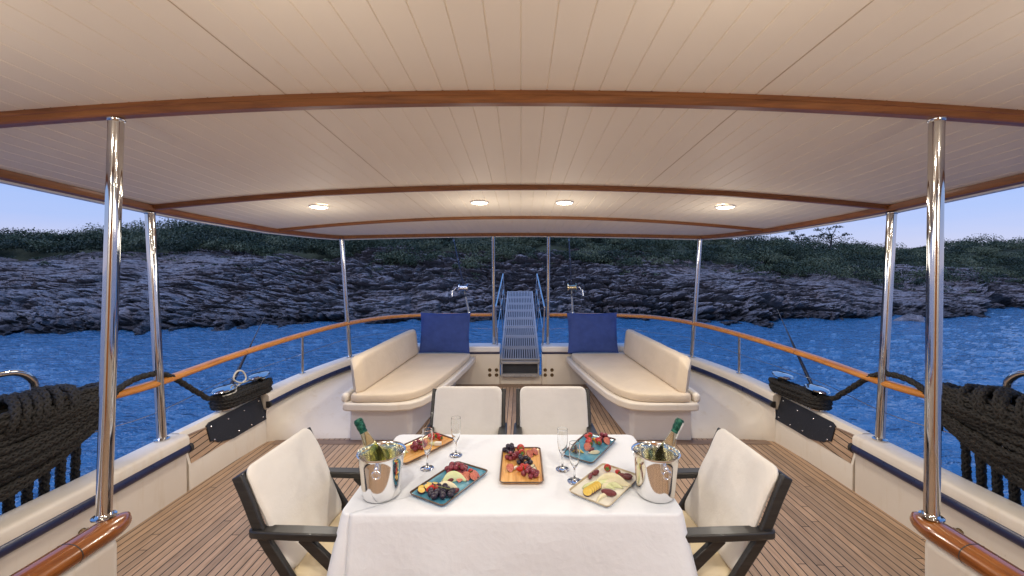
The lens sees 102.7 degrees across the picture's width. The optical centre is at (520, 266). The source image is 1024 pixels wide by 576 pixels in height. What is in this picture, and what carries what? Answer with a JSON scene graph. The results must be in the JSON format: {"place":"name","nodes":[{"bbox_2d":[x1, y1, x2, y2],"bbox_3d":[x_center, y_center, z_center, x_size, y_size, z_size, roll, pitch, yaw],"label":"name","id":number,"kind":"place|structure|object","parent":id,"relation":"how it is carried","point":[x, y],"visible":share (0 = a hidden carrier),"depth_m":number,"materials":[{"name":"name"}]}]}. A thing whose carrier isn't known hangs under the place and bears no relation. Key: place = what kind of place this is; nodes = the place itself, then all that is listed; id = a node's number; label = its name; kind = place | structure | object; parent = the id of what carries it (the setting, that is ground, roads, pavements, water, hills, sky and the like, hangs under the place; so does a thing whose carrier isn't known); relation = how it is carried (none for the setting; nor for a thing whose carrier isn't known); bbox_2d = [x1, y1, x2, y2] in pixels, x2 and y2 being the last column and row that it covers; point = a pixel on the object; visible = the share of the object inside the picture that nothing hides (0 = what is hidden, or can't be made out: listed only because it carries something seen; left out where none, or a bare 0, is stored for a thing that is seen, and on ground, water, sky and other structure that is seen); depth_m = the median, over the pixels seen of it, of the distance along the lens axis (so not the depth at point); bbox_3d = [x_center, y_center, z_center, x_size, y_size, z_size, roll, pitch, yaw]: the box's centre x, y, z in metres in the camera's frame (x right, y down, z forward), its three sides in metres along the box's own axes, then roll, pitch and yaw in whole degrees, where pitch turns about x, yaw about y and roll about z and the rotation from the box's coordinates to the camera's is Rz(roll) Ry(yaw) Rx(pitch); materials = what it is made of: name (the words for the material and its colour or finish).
{"place":"outdoors","nodes":[
{"label":"outdoors","id":0,"kind":"place"},
{"bbox_2d":[0,245,1023,335],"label":"rocky shore","id":1,"kind":"structure","parent":0,"point":[62,296],"depth_m":31.36,"materials":[{"name":"stone"}]},
{"bbox_2d":[0,307,1023,514],"bbox_3d":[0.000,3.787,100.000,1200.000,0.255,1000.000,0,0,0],"label":"sea","id":2,"kind":"structure","parent":0,"point":[983,350],"depth_m":17.20,"materials":[{"name":"blue liquid"}]},
{"bbox_2d":[893,314,924,321],"bbox_3d":[26.780,3.533,28.186,2.140,0.543,1.083,0,0,0],"label":"sea rock","id":3,"kind":"object","parent":2,"relation":"on","point":[913,317],"visible":0.98,"depth_m":27.97,"materials":[{"name":"stone"}]},
{"bbox_2d":[0,232,1023,274],"bbox_3d":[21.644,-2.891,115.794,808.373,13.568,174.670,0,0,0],"label":"hill","id":4,"kind":"structure","parent":0,"point":[21,254],"depth_m":46.58,"materials":[{"name":"plant"}]},
{"bbox_2d":[0,217,1023,295],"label":"scrub","id":5,"kind":"object","parent":4,"relation":"on","point":[184,236],"visible":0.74,"depth_m":41.51,"materials":[{"name":"green plant"}]},
{"bbox_2d":[786,231,816,243],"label":"tree","id":6,"kind":"object","parent":4,"relation":"on","point":[792,232],"visible":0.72,"depth_m":67.71,"materials":[{"name":"green plant"}]},
{"bbox_2d":[813,225,851,248],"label":"tree","id":7,"kind":"object","parent":4,"relation":"on","point":[828,235],"visible":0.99,"depth_m":64.74,"materials":[{"name":"green plant"}]},
{"bbox_2d":[0,183,1023,248],"label":"sky","id":8,"kind":"structure","parent":0,"point":[1001,214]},
{"bbox_2d":[115,384,925,575],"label":"deck","id":9,"kind":"structure","parent":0,"point":[826,524],"depth_m":2.72,"materials":[{"name":"brown wood"}]},
{"bbox_2d":[10,511,131,575],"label":"coaming","id":10,"kind":"object","parent":9,"relation":"on","point":[91,551],"visible":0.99,"depth_m":1.53,"materials":[{"name":"brown wood"}]},
{"bbox_2d":[90,117,126,522],"bbox_3d":[-1.669,0.211,1.660,0.120,1.614,0.079,0,0,0],"label":"canopy post","id":11,"kind":"object","parent":10,"relation":"on","point":[104,511],"visible":1,"depth_m":1.64,"materials":[{"name":"metal"}]},
{"bbox_2d":[0,0,1023,239],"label":"canopy","id":12,"kind":"object","parent":11,"relation":"on","point":[631,119],"visible":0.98,"depth_m":1.64,"materials":[{"name":"paint"}]},
{"bbox_2d":[308,204,328,208],"bbox_3d":[-1.750,-0.514,3.550,0.164,0.026,0.164,0,0,0],"label":"ceiling light","id":13,"kind":"object","parent":12,"relation":"attached to","point":[319,206],"visible":1,"depth_m":3.50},
{"bbox_2d":[470,200,488,204],"bbox_3d":[-0.370,-0.568,3.660,0.164,0.026,0.164,0,0,0],"label":"ceiling light","id":14,"kind":"object","parent":12,"relation":"attached to","point":[479,202],"visible":1,"depth_m":3.61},
{"bbox_2d":[555,200,573,204],"bbox_3d":[0.390,-0.567,3.660,0.164,0.026,0.164,0,0,0],"label":"ceiling light","id":15,"kind":"object","parent":12,"relation":"attached to","point":[563,202],"visible":1,"depth_m":3.61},
{"bbox_2d":[715,204,735,208],"bbox_3d":[1.770,-0.513,3.550,0.164,0.026,0.164,0,0,0],"label":"ceiling light","id":16,"kind":"object","parent":12,"relation":"attached to","point":[725,206],"visible":0.99,"depth_m":3.50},
{"bbox_2d":[0,344,419,575],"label":"bulwark","id":17,"kind":"object","parent":9,"relation":"on","point":[151,479],"visible":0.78,"depth_m":3.13,"materials":[{"name":"white paint"}]},
{"bbox_2d":[0,369,39,389],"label":"boarding hoop","id":18,"kind":"object","parent":17,"relation":"attached to","point":[31,379],"visible":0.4,"depth_m":2.29,"materials":[{"name":"metal"}]},
{"bbox_2d":[143,212,169,441],"bbox_3d":[-2.740,0.451,3.080,0.175,1.708,0.096,0,0,0],"label":"canopy post","id":19,"kind":"object","parent":17,"relation":"on","point":[155,320],"visible":1,"depth_m":3.06,"materials":[{"name":"metal"}]},
{"bbox_2d":[211,383,237,411],"bbox_3d":[-2.675,1.187,3.700,0.167,0.202,0.298,0,0,0],"label":"bollard","id":20,"kind":"object","parent":17,"relation":"on","point":[226,389],"visible":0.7,"depth_m":3.66,"materials":[{"name":"metal"}]},
{"bbox_2d":[116,371,272,410],"bbox_3d":[-2.695,1.033,3.456,0.217,0.514,1.578,0,0,6],"label":"mooring rope","id":21,"kind":"object","parent":20,"relation":"attached to","point":[247,392],"visible":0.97,"depth_m":3.63,"materials":[{"name":"fabric"}]},
{"bbox_2d":[224,370,264,395],"bbox_3d":[-2.635,1.074,3.896,0.105,0.179,0.558,0,0,3],"label":"thin line","id":22,"kind":"object","parent":20,"relation":"on","point":[244,381],"visible":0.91,"depth_m":3.89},
{"bbox_2d":[229,316,264,383],"bbox_3d":[-2.789,0.949,4.107,0.038,0.831,0.509,0,0,17],"label":"outrigger rod","id":23,"kind":"object","parent":17,"relation":"attached to","point":[240,364],"visible":0.57,"depth_m":4.10,"materials":[{"name":"metal"}]},
{"bbox_2d":[248,371,269,381],"bbox_3d":[-2.620,1.172,4.100,0.167,0.202,0.298,0,0,0],"label":"bollard","id":24,"kind":"object","parent":17,"relation":"on","point":[260,375],"visible":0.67,"depth_m":4.06,"materials":[{"name":"metal"}]},
{"bbox_2d":[95,313,491,431],"bbox_3d":[-2.030,1.002,4.763,1.154,0.586,4.443,0,0,32],"label":"handrail","id":25,"kind":"object","parent":17,"relation":"on","point":[138,388],"visible":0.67,"depth_m":4.08,"materials":[{"name":"brown wood"}]},
{"bbox_2d":[0,381,98,513],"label":"rope coil","id":26,"kind":"object","parent":25,"relation":"hanging from","point":[45,430],"visible":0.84,"depth_m":2.29,"materials":[{"name":"fabric"}]},
{"bbox_2d":[451,238,470,312],"bbox_3d":[-1.005,-0.008,6.389,0.492,1.577,0.221,0,0,30],"label":"fishing rod","id":27,"kind":"object","parent":25,"relation":"on","point":[463,288],"visible":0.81,"depth_m":6.34,"materials":[{"name":"metal"}]},
{"bbox_2d":[339,239,352,356],"bbox_3d":[-2.262,0.416,5.302,0.178,1.525,0.086,0,0,-38],"label":"canopy post","id":28,"kind":"object","parent":17,"relation":"on","point":[345,297],"visible":1,"depth_m":5.27,"materials":[{"name":"metal"}]},
{"bbox_2d":[232,427,360,575],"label":"armchair","id":29,"kind":"object","parent":9,"relation":"on","point":[289,488],"visible":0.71,"depth_m":1.79,"materials":[{"name":"fabric"}]},
{"bbox_2d":[341,356,475,439],"bbox_3d":[-1.226,1.500,5.008,1.128,0.510,2.105,0,0,0],"label":"bench","id":30,"kind":"object","parent":9,"relation":"on","point":[387,420],"visible":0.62,"depth_m":4.12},
{"bbox_2d":[351,352,469,401],"bbox_3d":[-1.197,1.285,4.975,0.781,0.086,2.072,0,0,5],"label":"seat cushion","id":31,"kind":"object","parent":30,"relation":"on","point":[417,375],"visible":0.88,"depth_m":4.57,"materials":[{"name":"fabric"}]},
{"bbox_2d":[350,329,417,392],"bbox_3d":[-1.578,1.075,4.941,0.144,0.350,1.844,0,0,4],"label":"backrest cushion","id":32,"kind":"object","parent":31,"relation":"on","point":[371,366],"visible":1,"depth_m":4.57,"materials":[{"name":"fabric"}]},
{"bbox_2d":[419,313,470,352],"bbox_3d":[-1.090,0.956,5.879,0.733,0.568,0.158,0,0,0],"label":"scatter cushion","id":33,"kind":"object","parent":31,"relation":"on","point":[444,332],"visible":1,"depth_m":5.83,"materials":[{"name":"blue fabric"}]},
{"bbox_2d":[427,386,506,434],"bbox_3d":[-0.365,1.307,2.598,0.607,0.927,0.647,0,0,0],"label":"armchair","id":34,"kind":"object","parent":9,"relation":"on","point":[479,410],"visible":0.25,"depth_m":2.80,"materials":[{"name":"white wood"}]},
{"bbox_2d":[417,343,623,384],"bbox_3d":[0.000,1.469,6.175,3.600,0.572,0.290,0,0,0],"label":"transom","id":35,"kind":"object","parent":9,"relation":"on","point":[556,369],"visible":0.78,"depth_m":6.06,"materials":[{"name":"white"}]},
{"bbox_2d":[491,237,496,343],"bbox_3d":[-0.398,0.382,6.047,0.077,1.610,0.464,0,0,-3],"label":"canopy post","id":36,"kind":"object","parent":35,"relation":"on","point":[493,293],"visible":1,"depth_m":6.02,"materials":[{"name":"metal"}]},
{"bbox_2d":[495,274,544,376],"bbox_3d":[-0.013,0.881,7.697,0.764,1.477,3.438,0,0,0],"label":"gangway","id":37,"kind":"object","parent":35,"relation":"on","point":[520,357],"visible":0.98,"depth_m":6.84,"materials":[{"name":"metal"}]},
{"bbox_2d":[545,237,550,343],"bbox_3d":[0.398,0.382,6.047,0.077,1.610,0.464,0,0,3],"label":"canopy post","id":38,"kind":"object","parent":35,"relation":"on","point":[548,296],"visible":1,"depth_m":6.04,"materials":[{"name":"metal"}]},
{"bbox_2d":[270,385,771,444],"bbox_3d":[0.000,1.763,5.045,4.940,0.024,2.030,0,0,0],"label":"deck margin board","id":39,"kind":"object","parent":9,"relation":"on","point":[678,442],"visible":0.45,"depth_m":4.09,"materials":[{"name":"brown wood"}]},
{"bbox_2d":[513,386,597,434],"bbox_3d":[0.225,1.307,2.598,0.607,0.927,0.647,0,0,0],"label":"armchair","id":40,"kind":"object","parent":9,"relation":"on","point":[545,410],"visible":0.21,"depth_m":2.80,"materials":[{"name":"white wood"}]},
{"bbox_2d":[566,356,700,439],"bbox_3d":[1.226,1.500,5.008,1.128,0.510,2.105,0,0,0],"label":"bench","id":41,"kind":"object","parent":9,"relation":"on","point":[638,420],"visible":0.6,"depth_m":4.12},
{"bbox_2d":[572,352,690,401],"bbox_3d":[1.197,1.284,4.975,0.781,0.087,2.072,0,0,-5],"label":"seat cushion","id":42,"kind":"object","parent":41,"relation":"on","point":[621,374],"visible":0.84,"depth_m":4.57,"materials":[{"name":"fabric"}]},
{"bbox_2d":[567,313,618,352],"bbox_3d":[1.030,0.956,5.880,0.733,0.568,0.159,0,0,0],"label":"scatter cushion","id":43,"kind":"object","parent":42,"relation":"on","point":[593,332],"visible":1,"depth_m":5.83,"materials":[{"name":"blue fabric"}]},
{"bbox_2d":[624,329,690,392],"bbox_3d":[1.578,1.076,4.941,0.144,0.350,1.844,0,0,-4],"label":"backrest cushion","id":44,"kind":"object","parent":42,"relation":"on","point":[669,366],"visible":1,"depth_m":4.57,"materials":[{"name":"fabric"}]},
{"bbox_2d":[677,427,791,575],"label":"armchair","id":45,"kind":"object","parent":9,"relation":"on","point":[723,502],"visible":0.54,"depth_m":1.78,"materials":[{"name":"fabric"}]},
{"bbox_2d":[617,344,1023,569],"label":"bulwark","id":46,"kind":"object","parent":9,"relation":"on","point":[886,477],"visible":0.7,"depth_m":3.24,"materials":[{"name":"white"}]},
{"bbox_2d":[688,239,702,356],"bbox_3d":[2.262,0.416,5.302,0.178,1.525,0.086,0,0,38],"label":"canopy post","id":47,"kind":"object","parent":46,"relation":"on","point":[696,294],"visible":1,"depth_m":5.27,"materials":[{"name":"metal"}]},
{"bbox_2d":[550,313,950,464],"bbox_3d":[2.030,1.002,4.763,1.154,0.586,4.443,0,0,-32],"label":"handrail","id":48,"kind":"object","parent":46,"relation":"on","point":[903,388],"visible":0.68,"depth_m":4.08,"materials":[{"name":"brown wood"}]},
{"bbox_2d":[567,237,583,312],"bbox_3d":[0.845,-0.009,6.414,0.254,1.574,0.284,0,0,0],"label":"fishing rod","id":49,"kind":"object","parent":48,"relation":"on","point":[571,287],"visible":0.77,"depth_m":6.33,"materials":[{"name":"metal"}]},
{"bbox_2d":[942,382,1023,505],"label":"rope coil","id":50,"kind":"object","parent":48,"relation":"hanging from","point":[984,424],"visible":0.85,"depth_m":2.35,"materials":[{"name":"fabric"}]},
{"bbox_2d":[772,371,793,393],"bbox_3d":[2.620,1.172,4.100,0.167,0.202,0.298,0,0,0],"label":"bollard","id":51,"kind":"object","parent":46,"relation":"on","point":[783,376],"visible":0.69,"depth_m":4.06,"materials":[{"name":"metal"}]},
{"bbox_2d":[777,309,812,383],"bbox_3d":[2.789,0.909,4.107,0.038,0.910,0.510,0,0,-17],"label":"outrigger rod","id":52,"kind":"object","parent":46,"relation":"attached to","point":[806,373],"visible":0.66,"depth_m":4.07,"materials":[{"name":"metal"}]},
{"bbox_2d":[804,383,830,411],"bbox_3d":[2.675,1.187,3.700,0.167,0.202,0.298,0,0,0],"label":"bollard","id":53,"kind":"object","parent":46,"relation":"on","point":[815,389],"visible":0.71,"depth_m":3.66,"materials":[{"name":"metal"}]},
{"bbox_2d":[768,371,943,430],"bbox_3d":[2.687,1.031,3.454,0.219,0.510,1.576,0,0,-5],"label":"mooring rope","id":54,"kind":"object","parent":53,"relation":"attached to","point":[799,394],"visible":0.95,"depth_m":3.63,"materials":[{"name":"fabric"}]},
{"bbox_2d":[872,212,898,441],"bbox_3d":[2.740,0.451,3.080,0.175,1.708,0.096,0,0,0],"label":"canopy post","id":55,"kind":"object","parent":46,"relation":"on","point":[886,320],"visible":1,"depth_m":3.06,"materials":[{"name":"metal"}]},
{"bbox_2d":[1002,369,1023,451],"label":"boarding hoop","id":56,"kind":"object","parent":46,"relation":"attached to","point":[1009,380],"visible":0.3,"depth_m":2.33,"materials":[{"name":"metal"}]},
{"bbox_2d":[910,511,1023,575],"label":"coaming","id":57,"kind":"object","parent":9,"relation":"on","point":[950,551],"visible":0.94,"depth_m":1.53,"materials":[{"name":"brown wood"}]},
{"bbox_2d":[918,117,946,522],"bbox_3d":[1.671,0.211,1.660,0.090,1.613,0.079,0,0,0],"label":"canopy post","id":58,"kind":"object","parent":57,"relation":"on","point":[931,511],"visible":1,"depth_m":1.64,"materials":[{"name":"metal"}]},
{"bbox_3d":[-0.035,1.384,2.050,1.376,0.742,0.756,0,0,0],"label":"table","id":59,"kind":"object","parent":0,"visible":0},
{"bbox_2d":[327,434,697,575],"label":"tablecloth","id":60,"kind":"object","parent":59,"relation":"on","point":[488,523],"visible":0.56,"depth_m":1.65,"materials":[{"name":"white fabric"}]},
{"bbox_2d":[356,441,405,502],"bbox_3d":[-0.612,0.905,1.800,0.207,0.192,0.207,0,0,34],"label":"ice bucket","id":61,"kind":"object","parent":60,"relation":"on","point":[380,481],"visible":0.94,"depth_m":1.73,"materials":[{"name":"metal"}]},
{"bbox_2d":[354,417,387,460],"bbox_3d":[-0.647,0.833,1.818,0.206,0.307,0.078,0,0,14],"label":"wine bottle","id":62,"kind":"object","parent":61,"relation":"in","point":[373,450],"visible":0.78,"depth_m":1.81,"materials":[{"name":"green glass"}]},
{"bbox_2d":[420,427,433,470],"bbox_3d":[-0.464,0.904,2.030,0.066,0.195,0.066,0,0,0],"label":"champagne flute","id":63,"kind":"object","parent":60,"relation":"on","point":[427,436],"visible":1,"depth_m":2.01,"materials":[{"name":"clear glass"}]},
{"bbox_2d":[403,432,453,463],"bbox_3d":[-0.550,0.993,2.244,0.190,0.016,0.360,0,0,35],"label":"serving tray","id":64,"kind":"object","parent":60,"relation":"on","point":[411,456],"visible":0.48,"depth_m":2.22,"materials":[{"name":"wood"}]},
{"bbox_2d":[410,439,422,451],"bbox_3d":[-0.558,0.971,2.225,0.079,0.044,0.087,0,0,29],"label":"grape bunch","id":65,"kind":"object","parent":64,"relation":"on","point":[416,445],"visible":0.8,"depth_m":2.21,"materials":[{"name":"food"}]},
{"bbox_2d":[434,441,441,445],"bbox_3d":[-0.459,0.984,2.273,0.040,0.018,0.024,0,0,0],"label":"cheese piece","id":66,"kind":"object","parent":64,"relation":"on","point":[437,443],"visible":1,"depth_m":2.26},
{"bbox_2d":[410,461,487,505],"bbox_3d":[-0.322,0.993,1.880,0.197,0.016,0.340,0,0,29],"label":"serving tray","id":67,"kind":"object","parent":60,"relation":"on","point":[462,486],"visible":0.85,"depth_m":1.86,"materials":[{"name":"blue ceramic"}]},
{"bbox_2d":[417,487,424,493],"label":"plum slice","id":68,"kind":"object","parent":67,"relation":"on","point":[420,490],"visible":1,"depth_m":1.78,"materials":[{"name":"food"}]},
{"bbox_2d":[428,483,455,499],"bbox_3d":[-0.344,0.976,1.782,0.124,0.037,0.108,0,0,0],"label":"grape bunch","id":69,"kind":"object","parent":67,"relation":"on","point":[440,491],"visible":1,"depth_m":1.76,"materials":[{"name":"food"}]},
{"bbox_2d":[440,481,457,487],"bbox_3d":[-0.337,0.978,1.828,0.121,0.029,0.043,0,0,-7],"label":"melon slice","id":70,"kind":"object","parent":67,"relation":"on","point":[451,484],"visible":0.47,"depth_m":1.83,"materials":[{"name":"food"}]},
{"bbox_2d":[441,471,466,481],"bbox_3d":[-0.316,0.970,1.883,0.123,0.044,0.058,0,0,-29],"label":"melon slice","id":71,"kind":"object","parent":67,"relation":"on","point":[454,475],"visible":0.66,"depth_m":1.89,"materials":[{"name":"food"}]},
{"bbox_2d":[444,462,467,472],"bbox_3d":[-0.312,0.971,1.971,0.116,0.046,0.106,0,0,0],"label":"grape bunch","id":72,"kind":"object","parent":67,"relation":"on","point":[459,467],"visible":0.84,"depth_m":1.95,"materials":[{"name":"food"}]},
{"bbox_2d":[463,471,469,480],"bbox_3d":[-0.254,0.981,1.914,0.039,0.033,0.039,0,0,0],"label":"fig piece","id":73,"kind":"object","parent":67,"relation":"on","point":[466,475],"visible":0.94,"depth_m":1.91,"materials":[{"name":"food"}]},
{"bbox_2d":[469,472,476,480],"bbox_3d":[-0.222,0.981,1.910,0.038,0.033,0.038,0,0,0],"label":"fig piece","id":74,"kind":"object","parent":67,"relation":"on","point":[473,475],"visible":0.97,"depth_m":1.91,"materials":[{"name":"food"}]},
{"bbox_2d":[450,416,461,457],"bbox_3d":[-0.344,0.901,2.170,0.066,0.200,0.066,0,0,0],"label":"champagne flute","id":75,"kind":"object","parent":60,"relation":"on","point":[455,426],"visible":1,"depth_m":2.15,"materials":[{"name":"clear glass"}]},
{"bbox_2d":[499,447,543,483],"bbox_3d":[0.003,0.993,2.050,0.207,0.016,0.365,0,0,0],"label":"serving tray","id":76,"kind":"object","parent":60,"relation":"on","point":[515,476],"visible":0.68,"depth_m":1.97,"materials":[{"name":"wood"}]},
{"bbox_2d":[502,443,514,452],"bbox_3d":[-0.058,0.971,2.188,0.073,0.045,0.058,0,0,35],"label":"grape bunch","id":77,"kind":"object","parent":76,"relation":"on","point":[509,447],"visible":0.86,"depth_m":2.18,"materials":[{"name":"food"}]},
{"bbox_2d":[506,464,513,471],"bbox_3d":[-0.053,0.982,1.992,0.037,0.031,0.036,0,0,26],"label":"fig piece","id":78,"kind":"object","parent":76,"relation":"on","point":[509,467],"visible":1,"depth_m":1.99,"materials":[{"name":"food"}]},
{"bbox_2d":[505,451,518,460],"bbox_3d":[-0.041,0.974,2.107,0.072,0.040,0.065,0,0,39],"label":"grape bunch","id":79,"kind":"object","parent":76,"relation":"on","point":[510,455],"visible":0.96,"depth_m":2.10,"materials":[{"name":"food"}]},
{"bbox_2d":[516,465,523,471],"bbox_3d":[-0.003,0.979,1.979,0.038,0.028,0.029,0,0,0],"label":"strawberry","id":80,"kind":"object","parent":76,"relation":"on","point":[520,468],"visible":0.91,"depth_m":1.97,"materials":[{"name":"red plant"}]},
{"bbox_2d":[517,444,524,450],"bbox_3d":[-0.001,0.968,2.187,0.042,0.042,0.056,0,0,0],"label":"strawberry","id":81,"kind":"object","parent":76,"relation":"on","point":[520,446],"visible":0.84,"depth_m":2.17,"materials":[{"name":"red plant"}]},
{"bbox_2d":[518,449,524,455],"bbox_3d":[0.004,0.976,2.152,0.036,0.035,0.047,0,0,0],"label":"strawberry","id":82,"kind":"object","parent":76,"relation":"on","point":[521,451],"visible":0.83,"depth_m":2.13,"materials":[{"name":"red plant"}]},
{"bbox_2d":[517,454,532,464],"bbox_3d":[0.019,0.973,2.059,0.083,0.041,0.067,0,0,0],"label":"grape bunch","id":83,"kind":"object","parent":76,"relation":"on","point":[522,458],"visible":0.9,"depth_m":2.05,"materials":[{"name":"food"}]},
{"bbox_2d":[526,450,532,457],"bbox_3d":[0.047,0.981,2.142,0.037,0.033,0.035,0,0,0],"label":"fig piece","id":84,"kind":"object","parent":76,"relation":"on","point":[529,453],"visible":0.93,"depth_m":2.14,"materials":[{"name":"food"}]},
{"bbox_2d":[521,465,538,478],"bbox_3d":[0.044,0.972,1.931,0.088,0.045,0.064,0,0,0],"label":"grape bunch","id":85,"kind":"object","parent":76,"relation":"on","point":[530,471],"visible":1,"depth_m":1.92,"materials":[{"name":"food"}]},
{"bbox_2d":[531,448,537,454],"bbox_3d":[0.073,0.981,2.167,0.035,0.033,0.036,0,0,0],"label":"fig piece","id":86,"kind":"object","parent":76,"relation":"on","point":[535,451],"visible":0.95,"depth_m":2.16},
{"bbox_2d":[556,427,568,471],"bbox_3d":[0.205,0.901,2.020,0.066,0.200,0.066,0,0,0],"label":"champagne flute","id":87,"kind":"object","parent":60,"relation":"on","point":[562,437],"visible":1,"depth_m":2.00,"materials":[{"name":"clear glass"}]},
{"bbox_2d":[567,440,580,484],"bbox_3d":[0.250,0.912,1.908,0.066,0.180,0.066,0,0,0],"label":"champagne flute","id":88,"kind":"object","parent":60,"relation":"on","point":[574,451],"visible":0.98,"depth_m":1.89,"materials":[{"name":"clear glass"}]},
{"bbox_2d":[564,432,615,463],"bbox_3d":[0.377,0.993,2.244,0.185,0.016,0.345,0,0,33],"label":"serving tray","id":89,"kind":"object","parent":60,"relation":"on","point":[589,458],"visible":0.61,"depth_m":2.22,"materials":[{"name":"blue ceramic"}]},
{"bbox_2d":[584,442,590,450],"bbox_3d":[0.362,0.980,2.222,0.041,0.038,0.037,0,0,0],"label":"fig piece","id":90,"kind":"object","parent":89,"relation":"on","point":[587,446],"visible":0.94,"depth_m":2.22,"materials":[{"name":"food"}]},
{"bbox_2d":[588,450,599,453],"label":"apple slice","id":91,"kind":"object","parent":89,"relation":"on","point":[595,452],"visible":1,"depth_m":2.17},
{"bbox_2d":[599,432,609,439],"bbox_3d":[0.477,0.973,2.337,0.070,0.042,0.054,0,0,34],"label":"grape bunch","id":92,"kind":"object","parent":89,"relation":"on","point":[602,435],"visible":0.79,"depth_m":2.33,"materials":[{"name":"food"}]},
{"bbox_2d":[603,437,609,444],"bbox_3d":[0.481,0.980,2.297,0.039,0.034,0.037,0,0,0],"label":"fig piece","id":93,"kind":"object","parent":89,"relation":"on","point":[606,440],"visible":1,"depth_m":2.29,"materials":[{"name":"food"}]},
{"bbox_2d":[569,463,635,506],"bbox_3d":[0.385,0.993,1.865,0.200,0.016,0.330,0,0,39],"label":"serving tray","id":94,"kind":"object","parent":60,"relation":"on","point":[576,489],"visible":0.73,"depth_m":1.82,"materials":[{"name":"beige ceramic"}]},
{"bbox_2d":[583,487,592,496],"bbox_3d":[0.290,0.980,1.779,0.042,0.027,0.040,0,0,0],"label":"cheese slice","id":95,"kind":"object","parent":94,"relation":"on","point":[587,491],"visible":1,"depth_m":1.77,"materials":[{"name":"food"}]},
{"bbox_2d":[592,469,598,475],"bbox_3d":[0.355,0.981,1.947,0.048,0.024,0.024,0,0,-35],"label":"date","id":96,"kind":"object","parent":94,"relation":"on","point":[595,472],"visible":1,"depth_m":1.94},
{"bbox_2d":[593,481,601,489],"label":"plum slice","id":97,"kind":"object","parent":94,"relation":"on","point":[599,484],"visible":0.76,"depth_m":1.83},
{"bbox_2d":[582,481,614,488],"bbox_3d":[0.347,0.982,1.845,0.150,0.022,0.050,0,0,0],"label":"melon slice","id":98,"kind":"object","parent":94,"relation":"on","point":[607,486],"visible":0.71,"depth_m":1.83,"materials":[{"name":"food"}]},
{"bbox_2d":[597,493,606,501],"bbox_3d":[0.360,0.986,1.762,0.118,0.013,0.034,0,0,-31],"label":"melon slice","id":99,"kind":"object","parent":94,"relation":"on","point":[602,495],"visible":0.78,"depth_m":1.75,"materials":[{"name":"food"}]},
{"bbox_2d":[604,464,610,471],"bbox_3d":[0.417,0.972,1.980,0.037,0.035,0.047,0,0,0],"label":"strawberry","id":100,"kind":"object","parent":94,"relation":"on","point":[607,467],"visible":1,"depth_m":1.96,"materials":[{"name":"red plant"}]},
{"bbox_2d":[601,489,616,495],"bbox_3d":[0.381,0.979,1.772,0.068,0.028,0.028,0,0,27],"label":"date","id":101,"kind":"object","parent":94,"relation":"on","point":[608,492],"visible":1,"depth_m":1.76,"materials":[{"name":"food"}]},
{"bbox_2d":[596,472,623,480],"bbox_3d":[0.416,0.973,1.886,0.150,0.040,0.047,0,0,9],"label":"melon slice","id":102,"kind":"object","parent":94,"relation":"on","point":[608,475],"visible":0.55,"depth_m":1.88,"materials":[{"name":"food"}]},
{"bbox_2d":[598,479,622,488],"bbox_3d":[0.383,0.979,1.845,0.150,0.028,0.050,0,0,0],"label":"melon slice","id":103,"kind":"object","parent":94,"relation":"on","point":[615,484],"visible":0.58,"depth_m":1.84,"materials":[{"name":"food"}]},
{"bbox_2d":[601,477,631,488],"bbox_3d":[0.423,0.976,1.854,0.150,0.034,0.047,0,0,-8],"label":"melon slice","id":104,"kind":"object","parent":94,"relation":"on","point":[620,482],"visible":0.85,"depth_m":1.85,"materials":[{"name":"food"}]},
{"bbox_2d":[622,475,631,479],"bbox_3d":[0.495,0.983,1.905,0.043,0.020,0.021,0,0,0],"label":"date","id":105,"kind":"object","parent":94,"relation":"on","point":[626,477],"visible":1,"depth_m":1.90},
{"bbox_2d":[631,441,680,502],"bbox_3d":[0.592,0.905,1.800,0.207,0.192,0.207,0,0,34],"label":"ice bucket","id":106,"kind":"object","parent":60,"relation":"on","point":[655,481],"visible":0.96,"depth_m":1.73,"materials":[{"name":"metal"}]},
{"bbox_2d":[652,417,683,460],"bbox_3d":[0.632,0.833,1.813,0.206,0.307,0.078,0,0,-18],"label":"wine bottle","id":107,"kind":"object","parent":106,"relation":"in","point":[665,450],"visible":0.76,"depth_m":1.80,"materials":[{"name":"green glass"}]}
]}

